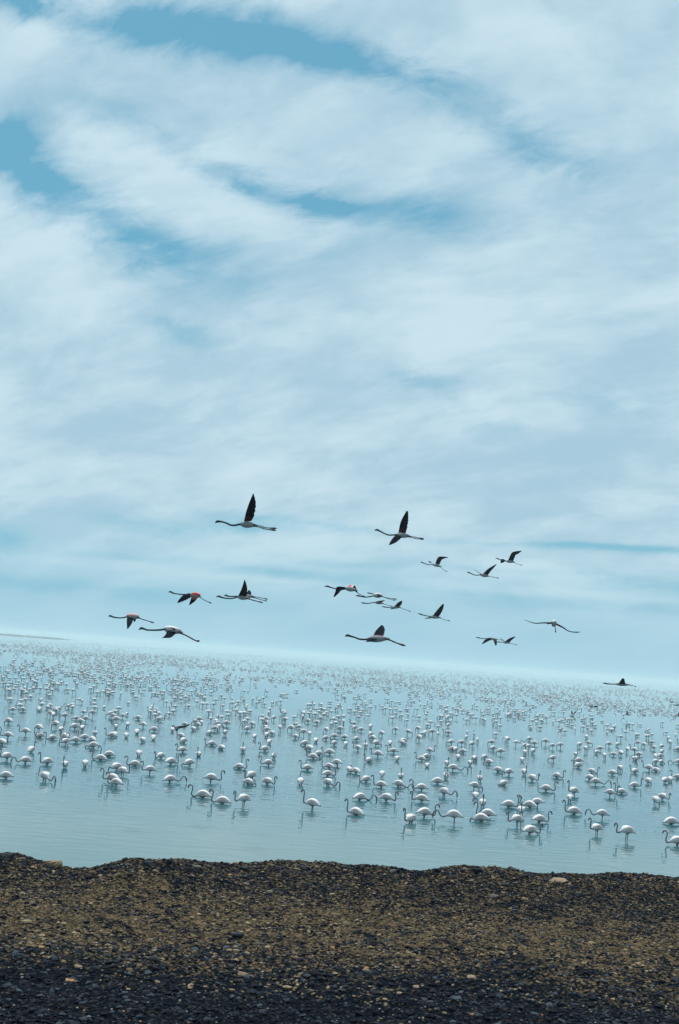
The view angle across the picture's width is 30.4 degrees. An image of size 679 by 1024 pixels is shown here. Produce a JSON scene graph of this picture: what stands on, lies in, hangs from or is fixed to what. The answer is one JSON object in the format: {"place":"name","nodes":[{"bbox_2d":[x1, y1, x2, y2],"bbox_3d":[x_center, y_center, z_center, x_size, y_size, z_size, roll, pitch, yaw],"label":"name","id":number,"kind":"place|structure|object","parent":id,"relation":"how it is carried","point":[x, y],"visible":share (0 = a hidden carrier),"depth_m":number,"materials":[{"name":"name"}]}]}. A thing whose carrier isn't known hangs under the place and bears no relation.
{"place":"outdoors","nodes":[
{"label":"outdoors","id":0,"kind":"place"},
{"bbox_2d":[0,633,69,639],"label":"spit","id":1,"kind":"structure","parent":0,"point":[31,636],"depth_m":1952.31,"materials":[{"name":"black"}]},
{"bbox_2d":[108,613,153,628],"bbox_3d":[-6.580,3.460,39.575,1.083,0.506,1.042,-2,-9,43],"label":"flying flamingo","id":2,"kind":"object","parent":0,"point":[130,617],"visible":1,"depth_m":39.52},
{"bbox_2d":[139,626,199,641],"bbox_3d":[-4.048,2.845,29.509,1.475,0.338,0.816,4,-7,0],"label":"flying flamingo","id":3,"kind":"object","parent":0,"point":[171,631],"visible":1,"depth_m":29.77},
{"bbox_2d":[169,591,211,604],"bbox_3d":[-5.029,2.871,41.742,1.086,0.422,1.130,-2,-9,43],"label":"flying flamingo","id":4,"kind":"object","parent":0,"point":[194,596],"visible":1,"depth_m":41.73},
{"bbox_2d":[216,580,262,602],"bbox_3d":[-3.057,2.429,38.602,1.152,0.659,0.936,-1,-9,39],"label":"flying flamingo","id":5,"kind":"object","parent":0,"point":[242,595],"visible":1,"depth_m":38.51},
{"bbox_2d":[215,494,276,530],"bbox_3d":[-2.168,-0.028,29.508,1.400,0.858,0.543,2,-7,18],"label":"flying flamingo","id":6,"kind":"object","parent":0,"point":[250,512],"visible":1,"depth_m":29.40},
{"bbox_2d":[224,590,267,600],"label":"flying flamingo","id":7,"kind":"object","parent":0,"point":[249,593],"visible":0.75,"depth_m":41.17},
{"bbox_2d":[0,632,678,876],"bbox_3d":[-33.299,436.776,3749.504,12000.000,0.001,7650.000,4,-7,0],"label":"water","id":8,"kind":"structure","parent":0,"point":[77,814],"depth_m":62.98,"materials":[{"name":"blue liquid"}]},
{"bbox_2d":[0,747,12,759],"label":"wading flamingo","id":9,"kind":"object","parent":8,"relation":"on","point":[6,755],"visible":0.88,"depth_m":53.88},
{"bbox_2d":[0,771,13,777],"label":"wading flamingo","id":10,"kind":"object","parent":8,"relation":"on","point":[5,774],"visible":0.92,"depth_m":47.25},
{"bbox_2d":[0,727,13,738],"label":"wading flamingo","id":11,"kind":"object","parent":8,"relation":"on","point":[7,734],"visible":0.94,"depth_m":64.67},
{"bbox_2d":[11,756,31,762],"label":"wading flamingo","id":12,"kind":"object","parent":8,"relation":"on","point":[25,759],"visible":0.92,"depth_m":53.17},
{"bbox_2d":[17,724,30,734],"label":"wading flamingo","id":13,"kind":"object","parent":8,"relation":"on","point":[25,730],"visible":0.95,"depth_m":67.95},
{"bbox_2d":[28,741,36,751],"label":"wading flamingo","id":14,"kind":"object","parent":8,"relation":"on","point":[31,748],"visible":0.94,"depth_m":58.35},
{"bbox_2d":[38,752,53,764],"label":"wading flamingo","id":15,"kind":"object","parent":8,"relation":"on","point":[47,760],"visible":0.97,"depth_m":53.36},
{"bbox_2d":[40,772,55,782],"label":"wading flamingo","id":16,"kind":"object","parent":8,"relation":"on","point":[45,775],"visible":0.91,"depth_m":47.41},
{"bbox_2d":[43,732,57,738],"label":"wading flamingo","id":17,"kind":"object","parent":8,"relation":"on","point":[52,736],"visible":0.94,"depth_m":66.54},
{"bbox_2d":[59,738,70,744],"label":"wading flamingo","id":18,"kind":"object","parent":8,"relation":"on","point":[65,740],"visible":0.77,"depth_m":63.94},
{"bbox_2d":[62,756,68,767],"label":"wading flamingo","id":19,"kind":"object","parent":8,"relation":"on","point":[65,764],"visible":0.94,"depth_m":52.55},
{"bbox_2d":[66,732,81,741],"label":"wading flamingo","id":20,"kind":"object","parent":8,"relation":"on","point":[75,739],"visible":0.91,"depth_m":65.68},
{"bbox_2d":[85,742,99,747],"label":"wading flamingo","id":21,"kind":"object","parent":8,"relation":"on","point":[93,744],"visible":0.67,"depth_m":63.26},
{"bbox_2d":[90,749,107,759],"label":"wading flamingo","id":22,"kind":"object","parent":8,"relation":"on","point":[100,757],"visible":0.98,"depth_m":57.12},
{"bbox_2d":[98,746,115,755],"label":"wading flamingo","id":23,"kind":"object","parent":8,"relation":"on","point":[108,753],"visible":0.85,"depth_m":59.28},
{"bbox_2d":[100,768,118,779],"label":"wading flamingo","id":24,"kind":"object","parent":8,"relation":"on","point":[112,776],"visible":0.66,"depth_m":48.58},
{"bbox_2d":[106,772,122,786],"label":"wading flamingo","id":25,"kind":"object","parent":8,"relation":"on","point":[115,781],"visible":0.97,"depth_m":47.23},
{"bbox_2d":[108,762,122,769],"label":"wading flamingo","id":26,"kind":"object","parent":8,"relation":"on","point":[116,765],"visible":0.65,"depth_m":53.19},
{"bbox_2d":[117,763,131,774],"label":"wading flamingo","id":27,"kind":"object","parent":8,"relation":"on","point":[123,770],"visible":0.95,"depth_m":51.30},
{"bbox_2d":[124,756,141,765],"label":"wading flamingo","id":28,"kind":"object","parent":8,"relation":"on","point":[135,762],"visible":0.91,"depth_m":55.69},
{"bbox_2d":[140,761,156,772],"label":"wading flamingo","id":29,"kind":"object","parent":8,"relation":"on","point":[149,768],"visible":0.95,"depth_m":52.91},
{"bbox_2d":[154,751,165,757],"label":"wading flamingo","id":30,"kind":"object","parent":8,"relation":"on","point":[160,754],"visible":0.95,"depth_m":60.27},
{"bbox_2d":[165,754,181,763],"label":"wading flamingo","id":31,"kind":"object","parent":8,"relation":"on","point":[170,760],"visible":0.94,"depth_m":57.70},
{"bbox_2d":[162,775,186,782],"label":"wading flamingo","id":32,"kind":"object","parent":8,"relation":"on","point":[169,778],"visible":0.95,"depth_m":50.06},
{"bbox_2d":[172,724,189,734],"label":"flapping flamingo","id":33,"kind":"object","parent":8,"relation":"on","point":[177,727],"visible":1,"depth_m":64.65},
{"bbox_2d":[175,743,187,751],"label":"wading flamingo","id":34,"kind":"object","parent":8,"relation":"on","point":[182,749],"visible":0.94,"depth_m":64.72},
{"bbox_2d":[181,759,194,765],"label":"wading flamingo","id":35,"kind":"object","parent":8,"relation":"on","point":[189,762],"visible":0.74,"depth_m":57.55},
{"bbox_2d":[188,784,211,797],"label":"wading flamingo","id":36,"kind":"object","parent":8,"relation":"on","point":[202,793],"visible":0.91,"depth_m":45.91},
{"bbox_2d":[203,770,224,781],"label":"wading flamingo","id":37,"kind":"object","parent":8,"relation":"on","point":[210,776],"visible":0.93,"depth_m":51.49},
{"bbox_2d":[209,789,231,803],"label":"wading flamingo","id":38,"kind":"object","parent":8,"relation":"on","point":[222,799],"visible":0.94,"depth_m":44.56},
{"bbox_2d":[233,759,248,768],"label":"wading flamingo","id":39,"kind":"object","parent":8,"relation":"on","point":[239,765],"visible":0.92,"depth_m":58.02},
{"bbox_2d":[233,791,250,804],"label":"wading flamingo","id":40,"kind":"object","parent":8,"relation":"on","point":[244,797],"visible":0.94,"depth_m":44.48},
{"bbox_2d":[242,778,255,785],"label":"wading flamingo","id":41,"kind":"object","parent":8,"relation":"on","point":[248,781],"visible":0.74,"depth_m":51.45},
{"bbox_2d":[243,769,256,777],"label":"wading flamingo","id":42,"kind":"object","parent":8,"relation":"on","point":[251,774],"visible":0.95,"depth_m":54.08},
{"bbox_2d":[258,755,273,764],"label":"wading flamingo","id":43,"kind":"object","parent":8,"relation":"on","point":[267,761],"visible":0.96,"depth_m":60.97},
{"bbox_2d":[261,776,276,784],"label":"wading flamingo","id":44,"kind":"object","parent":8,"relation":"on","point":[267,780],"visible":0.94,"depth_m":52.16},
{"bbox_2d":[299,760,312,769],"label":"wading flamingo","id":45,"kind":"object","parent":8,"relation":"on","point":[307,766],"visible":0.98,"depth_m":59.92},
{"bbox_2d":[301,789,320,808],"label":"wading flamingo","id":46,"kind":"object","parent":8,"relation":"on","point":[312,802],"visible":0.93,"depth_m":45.09},
{"bbox_2d":[304,748,318,758],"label":"wading flamingo","id":47,"kind":"object","parent":8,"relation":"on","point":[313,755],"visible":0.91,"depth_m":66.80},
{"bbox_2d":[319,758,334,767],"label":"wading flamingo","id":48,"kind":"object","parent":8,"relation":"on","point":[328,765],"visible":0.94,"depth_m":61.89},
{"bbox_2d":[321,747,334,753],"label":"wading flamingo","id":49,"kind":"object","parent":8,"relation":"on","point":[329,751],"visible":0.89,"depth_m":70.59},
{"bbox_2d":[321,767,338,775],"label":"wading flamingo","id":50,"kind":"object","parent":8,"relation":"on","point":[327,772],"visible":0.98,"depth_m":57.77},
{"bbox_2d":[322,778,340,787],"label":"wading flamingo","id":51,"kind":"object","parent":8,"relation":"on","point":[328,781],"visible":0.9,"depth_m":53.45},
{"bbox_2d":[330,759,342,765],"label":"wading flamingo","id":52,"kind":"object","parent":8,"relation":"on","point":[337,761],"visible":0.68,"depth_m":63.71},
{"bbox_2d":[0,636,678,764],"bbox_3d":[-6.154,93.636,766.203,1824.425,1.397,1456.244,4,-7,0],"label":"flamingo flock","id":53,"kind":"object","parent":8,"relation":"on","point":[158,713],"visible":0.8,"depth_m":181.59,"materials":[{"name":"white"}]},
{"bbox_2d":[344,799,363,815],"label":"wading flamingo","id":54,"kind":"object","parent":8,"relation":"on","point":[356,811],"visible":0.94,"depth_m":44.20},
{"bbox_2d":[352,793,376,800],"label":"wading flamingo","id":55,"kind":"object","parent":8,"relation":"on","point":[359,796],"visible":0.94,"depth_m":48.95},
{"bbox_2d":[358,775,370,781],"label":"wading flamingo","id":56,"kind":"object","parent":8,"relation":"on","point":[366,778],"visible":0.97,"depth_m":56.43},
{"bbox_2d":[370,748,383,756],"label":"wading flamingo","id":57,"kind":"object","parent":8,"relation":"on","point":[377,752],"visible":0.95,"depth_m":71.56},
{"bbox_2d":[371,775,387,786],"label":"wading flamingo","id":58,"kind":"object","parent":8,"relation":"on","point":[380,783],"visible":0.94,"depth_m":54.55},
{"bbox_2d":[379,791,397,800],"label":"wading flamingo","id":59,"kind":"object","parent":8,"relation":"on","point":[386,796],"visible":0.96,"depth_m":49.28},
{"bbox_2d":[392,780,413,787],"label":"wading flamingo","id":60,"kind":"object","parent":8,"relation":"on","point":[398,782],"visible":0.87,"depth_m":55.39},
{"bbox_2d":[403,807,416,822],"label":"wading flamingo","id":61,"kind":"object","parent":8,"relation":"on","point":[409,818],"visible":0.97,"depth_m":43.16},
{"bbox_2d":[409,779,428,789],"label":"wading flamingo","id":62,"kind":"object","parent":8,"relation":"on","point":[421,786],"visible":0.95,"depth_m":54.57},
{"bbox_2d":[410,791,429,801],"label":"wading flamingo","id":63,"kind":"object","parent":8,"relation":"on","point":[421,797],"visible":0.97,"depth_m":50.06},
{"bbox_2d":[416,804,439,816],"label":"wading flamingo","id":64,"kind":"object","parent":8,"relation":"on","point":[424,811],"visible":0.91,"depth_m":45.14},
{"bbox_2d":[431,772,447,783],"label":"wading flamingo","id":65,"kind":"object","parent":8,"relation":"on","point":[437,780],"visible":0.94,"depth_m":58.14},
{"bbox_2d":[432,809,463,822],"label":"wading flamingo","id":66,"kind":"object","parent":8,"relation":"on","point":[454,814],"visible":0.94,"depth_m":44.23},
{"bbox_2d":[439,787,457,797],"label":"wading flamingo","id":67,"kind":"object","parent":8,"relation":"on","point":[444,790],"visible":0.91,"depth_m":52.81},
{"bbox_2d":[447,764,467,771],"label":"wading flamingo","id":68,"kind":"object","parent":8,"relation":"on","point":[452,766],"visible":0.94,"depth_m":66.02},
{"bbox_2d":[468,782,482,789],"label":"wading flamingo","id":69,"kind":"object","parent":8,"relation":"on","point":[474,784],"visible":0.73,"depth_m":56.85},
{"bbox_2d":[470,813,490,821],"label":"wading flamingo","id":70,"kind":"object","parent":8,"relation":"on","point":[481,817],"visible":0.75,"depth_m":45.09},
{"bbox_2d":[479,794,485,806],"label":"wading flamingo","id":71,"kind":"object","parent":8,"relation":"on","point":[482,802],"visible":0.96,"depth_m":49.67},
{"bbox_2d":[474,801,496,816],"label":"wading flamingo","id":72,"kind":"object","parent":8,"relation":"on","point":[488,812],"visible":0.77,"depth_m":46.53},
{"bbox_2d":[502,768,513,774],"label":"wading flamingo","id":73,"kind":"object","parent":8,"relation":"on","point":[508,770],"visible":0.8,"depth_m":65.88},
{"bbox_2d":[500,796,521,806],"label":"wading flamingo","id":74,"kind":"object","parent":8,"relation":"on","point":[508,803],"visible":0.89,"depth_m":50.44},
{"bbox_2d":[506,811,523,825],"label":"wading flamingo","id":75,"kind":"object","parent":8,"relation":"on","point":[517,818],"visible":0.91,"depth_m":44.70},
{"bbox_2d":[518,801,524,815],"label":"wading flamingo","id":76,"kind":"object","parent":8,"relation":"on","point":[521,808],"visible":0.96,"depth_m":47.78},
{"bbox_2d":[517,794,537,807],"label":"wading flamingo","id":77,"kind":"object","parent":8,"relation":"on","point":[529,803],"visible":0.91,"depth_m":50.90},
{"bbox_2d":[522,823,542,833],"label":"wading flamingo","id":78,"kind":"object","parent":8,"relation":"on","point":[530,829],"visible":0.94,"depth_m":42.64},
{"bbox_2d":[528,773,539,780],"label":"wading flamingo","id":79,"kind":"object","parent":8,"relation":"on","point":[532,777],"visible":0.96,"depth_m":63.45},
{"bbox_2d":[532,798,544,806],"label":"wading flamingo","id":80,"kind":"object","parent":8,"relation":"on","point":[537,801],"visible":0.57,"depth_m":51.57},
{"bbox_2d":[531,811,551,822],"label":"wading flamingo","id":81,"kind":"object","parent":8,"relation":"on","point":[539,818],"visible":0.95,"depth_m":46.12},
{"bbox_2d":[539,781,558,790],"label":"wading flamingo","id":82,"kind":"object","parent":8,"relation":"on","point":[545,787],"visible":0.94,"depth_m":58.54},
{"bbox_2d":[552,770,565,777],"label":"wading flamingo","id":83,"kind":"object","parent":8,"relation":"on","point":[557,775],"visible":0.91,"depth_m":66.46},
{"bbox_2d":[562,800,581,813],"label":"wading flamingo","id":84,"kind":"object","parent":8,"relation":"on","point":[573,810],"visible":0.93,"depth_m":49.80},
{"bbox_2d":[567,780,578,794],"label":"wading flamingo","id":85,"kind":"object","parent":8,"relation":"on","point":[573,790],"visible":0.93,"depth_m":57.48},
{"bbox_2d":[588,818,602,833],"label":"wading flamingo","id":86,"kind":"object","parent":8,"relation":"on","point":[596,827],"visible":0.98,"depth_m":43.99},
{"bbox_2d":[585,809,609,818],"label":"wading flamingo","id":87,"kind":"object","parent":8,"relation":"on","point":[602,812],"visible":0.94,"depth_m":48.91},
{"bbox_2d":[589,778,611,785],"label":"wading flamingo","id":88,"kind":"object","parent":8,"relation":"on","point":[595,780],"visible":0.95,"depth_m":64.11},
{"bbox_2d":[603,785,619,795],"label":"wading flamingo","id":89,"kind":"object","parent":8,"relation":"on","point":[610,791],"visible":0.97,"depth_m":58.37},
{"bbox_2d":[608,766,619,774],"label":"wading flamingo","id":90,"kind":"object","parent":8,"relation":"on","point":[612,772],"visible":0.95,"depth_m":71.21},
{"bbox_2d":[613,782,627,793],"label":"wading flamingo","id":91,"kind":"object","parent":8,"relation":"on","point":[621,790],"visible":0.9,"depth_m":60.20},
{"bbox_2d":[614,823,635,839],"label":"wading flamingo","id":92,"kind":"object","parent":8,"relation":"on","point":[627,829],"visible":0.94,"depth_m":43.07},
{"bbox_2d":[628,778,643,787],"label":"wading flamingo","id":93,"kind":"object","parent":8,"relation":"on","point":[634,784],"visible":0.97,"depth_m":64.21},
{"bbox_2d":[652,796,659,805],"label":"wading flamingo","id":94,"kind":"object","parent":8,"relation":"on","point":[656,799],"visible":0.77,"depth_m":56.04},
{"bbox_2d":[658,793,670,799],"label":"wading flamingo","id":95,"kind":"object","parent":8,"relation":"on","point":[662,795],"visible":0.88,"depth_m":58.60},
{"bbox_2d":[662,830,678,845],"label":"wading flamingo","id":96,"kind":"object","parent":8,"relation":"on","point":[674,839],"visible":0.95,"depth_m":42.61},
{"bbox_2d":[662,817,678,823],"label":"wading flamingo","id":97,"kind":"object","parent":8,"relation":"on","point":[671,820],"visible":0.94,"depth_m":48.83},
{"bbox_2d":[0,852,678,1023],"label":"ground","id":98,"kind":"structure","parent":0,"point":[345,1012],"depth_m":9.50,"materials":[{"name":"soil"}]},
{"bbox_2d":[0,853,13,861],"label":"rock","id":99,"kind":"object","parent":98,"relation":"on","point":[7,857],"visible":0.91,"depth_m":11.12,"materials":[{"name":"stone"}]},
{"bbox_2d":[46,860,62,867],"bbox_3d":[-2.621,3.249,11.526,0.127,0.075,0.140,1,-8,30],"label":"rock","id":100,"kind":"object","parent":98,"relation":"on","point":[55,863],"visible":0.92,"depth_m":11.48,"materials":[{"name":"stone"}]},
{"bbox_2d":[143,861,153,866],"bbox_3d":[-1.697,3.144,11.160,0.088,0.056,0.109,9,-8,-35],"label":"rock","id":101,"kind":"object","parent":98,"relation":"on","point":[148,863],"visible":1,"depth_m":11.13,"materials":[{"name":"stone"}]},
{"bbox_2d":[231,932,243,937],"bbox_3d":[-0.752,3.130,9.239,0.088,0.042,0.078,1,-7,24],"label":"rock","id":102,"kind":"object","parent":98,"relation":"on","point":[236,935],"visible":1,"depth_m":9.22,"materials":[{"name":"stone"}]},
{"bbox_2d":[549,877,567,882],"bbox_3d":[2.181,3.671,12.396,0.214,0.071,0.202,10,-9,-42],"label":"rock","id":103,"kind":"object","parent":98,"relation":"on","point":[557,879],"visible":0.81,"depth_m":12.36,"materials":[{"name":"stone"}]},
{"bbox_2d":[0,0,678,683],"label":"sky","id":104,"kind":"structure","parent":0,"point":[348,267],"materials":[{"name":"blue"}]},
{"bbox_2d":[324,585,365,596],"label":"flying flamingo","id":105,"kind":"object","parent":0,"point":[350,588],"visible":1,"depth_m":43.64},
{"bbox_2d":[345,625,405,645],"bbox_3d":[0.879,2.915,29.937,1.250,0.485,0.954,9,-8,-36],"label":"flying flamingo","id":106,"kind":"object","parent":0,"point":[377,636],"visible":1,"depth_m":29.95},
{"bbox_2d":[356,593,396,599],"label":"flying flamingo","id":107,"kind":"object","parent":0,"point":[377,595],"visible":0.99,"depth_m":44.19},
{"bbox_2d":[361,600,391,606],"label":"flying flamingo","id":108,"kind":"object","parent":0,"point":[378,602],"visible":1,"depth_m":57.01},
{"bbox_2d":[382,601,410,611],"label":"flying flamingo","id":109,"kind":"object","parent":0,"point":[398,605],"visible":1,"depth_m":61.88},
{"bbox_2d":[375,511,423,544],"bbox_3d":[1.786,0.494,36.844,1.289,1.121,0.770,8,-8,-30],"label":"flying flamingo","id":110,"kind":"object","parent":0,"point":[400,534],"visible":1,"depth_m":36.82},
{"bbox_2d":[418,604,449,620],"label":"flying flamingo","id":111,"kind":"object","parent":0,"point":[437,613],"visible":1,"depth_m":56.32},
{"bbox_2d":[420,556,447,571],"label":"flying flamingo","id":112,"kind":"object","parent":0,"point":[438,561],"visible":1,"depth_m":66.49},
{"bbox_2d":[467,564,497,577],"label":"flying flamingo","id":113,"kind":"object","parent":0,"point":[486,573],"visible":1,"depth_m":56.58},
{"bbox_2d":[476,637,499,645],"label":"flying flamingo","id":114,"kind":"object","parent":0,"point":[489,639],"visible":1,"depth_m":66.83},
{"bbox_2d":[497,637,516,644],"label":"flying flamingo","id":115,"kind":"object","parent":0,"point":[508,641],"visible":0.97,"depth_m":73.29},
{"bbox_2d":[495,551,521,565],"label":"flying flamingo","id":116,"kind":"object","parent":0,"point":[511,557],"visible":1,"depth_m":67.38},
{"bbox_2d":[525,620,578,632],"bbox_3d":[6.229,3.337,36.658,1.706,0.370,0.227,4,-7,0],"label":"flying flamingo","id":117,"kind":"object","parent":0,"point":[553,623],"visible":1,"depth_m":36.62},
{"bbox_2d":[603,678,635,686],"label":"flying flamingo","id":118,"kind":"object","parent":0,"point":[622,682],"visible":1,"depth_m":54.16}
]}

